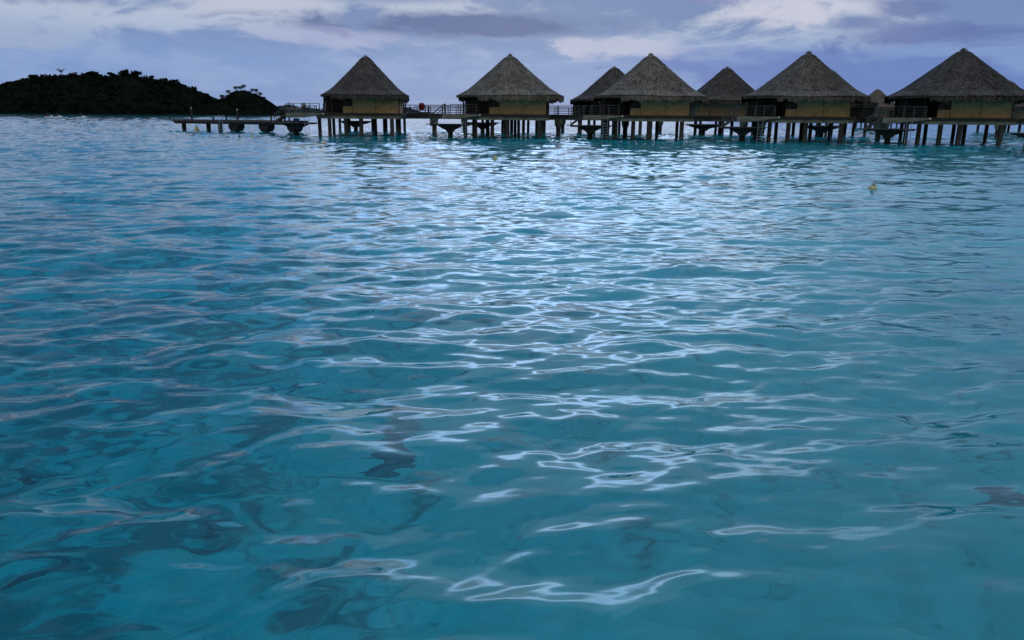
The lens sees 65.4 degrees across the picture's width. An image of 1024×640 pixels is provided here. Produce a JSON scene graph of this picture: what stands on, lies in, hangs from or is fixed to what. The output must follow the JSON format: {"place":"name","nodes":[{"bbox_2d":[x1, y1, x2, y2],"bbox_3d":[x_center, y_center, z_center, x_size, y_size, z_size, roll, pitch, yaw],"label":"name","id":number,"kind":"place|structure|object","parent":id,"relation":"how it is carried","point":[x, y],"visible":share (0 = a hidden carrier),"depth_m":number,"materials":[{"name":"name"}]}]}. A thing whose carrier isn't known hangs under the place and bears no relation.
{"place":"outdoors","nodes":[
{"label":"outdoors","id":0,"kind":"place"},
{"bbox_2d":[0,77,217,114],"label":"island","id":1,"kind":"structure","parent":0,"point":[101,95],"depth_m":627.60,"materials":[{"name":"green plant"}]},
{"bbox_2d":[85,71,101,75],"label":"broadleaf tree","id":2,"kind":"object","parent":1,"relation":"on","point":[93,73],"visible":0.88,"depth_m":679.65,"materials":[{"name":"green plant"}]},
{"bbox_2d":[118,69,128,75],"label":"broadleaf tree","id":3,"kind":"object","parent":1,"relation":"on","point":[125,72],"visible":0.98,"depth_m":679.94,"materials":[{"name":"green plant"}]},
{"bbox_2d":[129,70,141,76],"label":"broadleaf tree","id":4,"kind":"object","parent":1,"relation":"on","point":[135,73],"visible":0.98,"depth_m":680.51,"materials":[{"name":"green plant"}]},
{"bbox_2d":[0,72,283,114],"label":"forest","id":5,"kind":"object","parent":1,"relation":"on","point":[205,99],"visible":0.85,"depth_m":640.46,"materials":[{"name":"green plant"}]},
{"bbox_2d":[192,91,285,114],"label":"island headland","id":6,"kind":"structure","parent":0,"point":[232,111],"depth_m":636.54,"materials":[{"name":"green plant"}]},
{"bbox_2d":[279,106,424,112],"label":"headland","id":7,"kind":"structure","parent":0,"point":[322,110],"depth_m":1389.77,"materials":[{"name":"green plant"}]},
{"bbox_2d":[277,104,440,113],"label":"forest","id":8,"kind":"object","parent":7,"relation":"on","point":[311,108],"visible":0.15,"depth_m":1412.56,"materials":[{"name":"green plant"}]},
{"bbox_2d":[0,113,1023,639],"bbox_3d":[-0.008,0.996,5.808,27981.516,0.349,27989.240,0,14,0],"label":"water","id":9,"kind":"structure","parent":0,"point":[416,379],"depth_m":7.36,"materials":[{"name":"blue liquid"}]},
{"bbox_2d":[868,181,876,189],"bbox_3d":[12.142,-4.458,26.809,0.298,0.470,0.294,-3,19,-23],"label":"mooring buoy","id":10,"kind":"object","parent":9,"relation":"on","point":[872,186],"visible":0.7,"depth_m":26.71,"materials":[{"name":"plastic"}]},
{"bbox_2d":[0,0,1023,114],"label":"sky","id":11,"kind":"structure","parent":0,"point":[291,51],"materials":[{"name":"blue"}]},
{"bbox_3d":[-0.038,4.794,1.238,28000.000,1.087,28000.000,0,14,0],"label":"seabed","id":12,"kind":"structure","parent":0,"visible":0},
{"bbox_2d":[164,107,307,131],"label":"jetty","id":13,"kind":"object","parent":12,"relation":"on","point":[239,125],"visible":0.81,"depth_m":99.42,"materials":[{"name":"brown wood"}]},
{"bbox_2d":[270,54,408,135],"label":"overwater bungalow","id":14,"kind":"object","parent":12,"relation":"on","point":[362,88],"visible":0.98,"depth_m":86.96,"materials":[{"name":"brown wood"}]},
{"bbox_2d":[327,97,342,112],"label":"porch door","id":15,"kind":"structure","parent":14,"relation":"in","point":[337,104],"depth_m":90.70,"materials":[{"name":"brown wood"}]},
{"bbox_2d":[342,98,352,105],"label":"window","id":16,"kind":"structure","parent":14,"relation":"in","point":[348,102],"depth_m":87.01,"materials":[{"name":"black glass"}]},
{"bbox_2d":[341,121,371,130],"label":"swim platform","id":17,"kind":"structure","parent":12,"relation":"on","point":[355,124],"depth_m":108.40,"materials":[{"name":"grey wood"}]},
{"bbox_2d":[338,100,409,131],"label":"overwater bungalow","id":18,"kind":"object","parent":12,"relation":"on","point":[385,126],"visible":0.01,"depth_m":110.10,"materials":[{"name":"brown wood"}]},
{"bbox_2d":[467,122,500,132],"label":"swim platform","id":19,"kind":"structure","parent":12,"relation":"on","point":[481,126],"depth_m":102.02,"materials":[{"name":"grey wood"}]},
{"bbox_2d":[428,53,563,137],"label":"overwater bungalow","id":20,"kind":"object","parent":12,"relation":"on","point":[508,88],"visible":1,"depth_m":84.53,"materials":[{"name":"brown wood"}]},
{"bbox_2d":[465,97,488,113],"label":"porch door","id":21,"kind":"structure","parent":20,"relation":"in","point":[483,105],"depth_m":88.49,"materials":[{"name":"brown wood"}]},
{"bbox_2d":[489,99,498,106],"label":"window","id":22,"kind":"structure","parent":20,"relation":"in","point":[492,103],"depth_m":84.70,"materials":[{"name":"black glass"}]},
{"bbox_2d":[481,101,552,132],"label":"overwater bungalow","id":23,"kind":"object","parent":12,"relation":"on","point":[523,125],"depth_m":108.66,"materials":[{"name":"brown wood"}]},
{"bbox_2d":[570,66,641,133],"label":"overwater bungalow","id":24,"kind":"object","parent":12,"relation":"on","point":[609,78],"visible":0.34,"depth_m":104.78,"materials":[{"name":"brown wood"}]},
{"bbox_2d":[575,101,595,114],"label":"porch door","id":25,"kind":"structure","parent":24,"relation":"in","point":[582,103],"depth_m":107.71,"materials":[{"name":"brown wood"}]},
{"bbox_2d":[566,53,707,138],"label":"overwater bungalow","id":26,"kind":"object","parent":12,"relation":"on","point":[650,88],"visible":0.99,"depth_m":82.09,"materials":[{"name":"brown wood"}]},
{"bbox_2d":[601,98,627,114],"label":"porch door","id":27,"kind":"structure","parent":26,"relation":"in","point":[608,101],"depth_m":86.31,"materials":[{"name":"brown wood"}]},
{"bbox_2d":[630,100,640,107],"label":"window","id":28,"kind":"structure","parent":26,"relation":"in","point":[634,104],"depth_m":82.40,"materials":[{"name":"black glass"}]},
{"bbox_2d":[686,124,721,134],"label":"swim platform","id":29,"kind":"structure","parent":12,"relation":"on","point":[702,128],"depth_m":101.80,"materials":[{"name":"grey wood"}]},
{"bbox_2d":[403,105,1023,139],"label":"boardwalk","id":30,"kind":"structure","parent":12,"relation":"on","point":[558,118],"depth_m":90.56,"materials":[{"name":"brown wood"}]},
{"bbox_2d":[418,103,424,110],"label":"towel","id":31,"kind":"object","parent":30,"relation":"hanging from","point":[421,106],"visible":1,"depth_m":94.11,"materials":[{"name":"red fabric"}]},
{"bbox_2d":[414,106,1023,136],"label":"boardwalk","id":32,"kind":"structure","parent":12,"relation":"on","point":[886,125],"depth_m":112.23,"materials":[{"name":"brown wood"}]},
{"bbox_2d":[690,66,760,134],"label":"overwater bungalow","id":33,"kind":"object","parent":12,"relation":"on","point":[726,88],"visible":0.5,"depth_m":103.17,"materials":[{"name":"brown wood"}]},
{"bbox_2d":[716,51,871,141],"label":"overwater bungalow","id":34,"kind":"object","parent":12,"relation":"on","point":[809,87],"visible":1,"depth_m":78.31,"materials":[{"name":"brown wood"}]},
{"bbox_2d":[750,98,778,115],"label":"porch door","id":35,"kind":"structure","parent":34,"relation":"in","point":[769,101],"depth_m":82.70,"materials":[{"name":"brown wood"}]},
{"bbox_2d":[786,100,796,108],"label":"window","id":36,"kind":"structure","parent":34,"relation":"in","point":[789,105],"depth_m":78.70,"materials":[{"name":"black glass"}]},
{"bbox_2d":[799,125,838,136],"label":"swim platform","id":37,"kind":"structure","parent":12,"relation":"on","point":[821,130],"depth_m":95.65,"materials":[{"name":"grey wood"}]},
{"bbox_2d":[791,71,877,135],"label":"overwater bungalow","id":38,"kind":"object","parent":12,"relation":"on","point":[871,104],"visible":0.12,"depth_m":100.26,"materials":[{"name":"brown wood"}]},
{"bbox_2d":[855,89,897,127],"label":"overwater bungalow","id":39,"kind":"object","parent":12,"relation":"on","point":[878,95],"visible":0.2,"depth_m":180.67,"materials":[{"name":"brown wood"}]},
{"bbox_2d":[859,48,1023,144],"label":"overwater bungalow","id":40,"kind":"object","parent":12,"relation":"on","point":[963,88],"visible":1,"depth_m":73.22,"materials":[{"name":"brown wood"}]},
{"bbox_2d":[897,98,929,116],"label":"porch door","id":41,"kind":"structure","parent":40,"relation":"in","point":[911,101],"depth_m":77.82,"materials":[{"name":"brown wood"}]},
{"bbox_2d":[938,100,951,109],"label":"window","id":42,"kind":"structure","parent":40,"relation":"in","point":[942,106],"depth_m":73.68,"materials":[{"name":"black glass"}]},
{"bbox_2d":[976,81,1023,131],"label":"overwater bungalow","id":43,"kind":"object","parent":12,"relation":"on","point":[1021,105],"visible":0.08,"depth_m":137.99,"materials":[{"name":"brown wood"}]},
{"bbox_2d":[1005,132,1023,151],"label":"swim platform","id":44,"kind":"structure","parent":12,"relation":"on","point":[1020,134],"depth_m":58.97,"materials":[{"name":"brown wood"}]}
]}

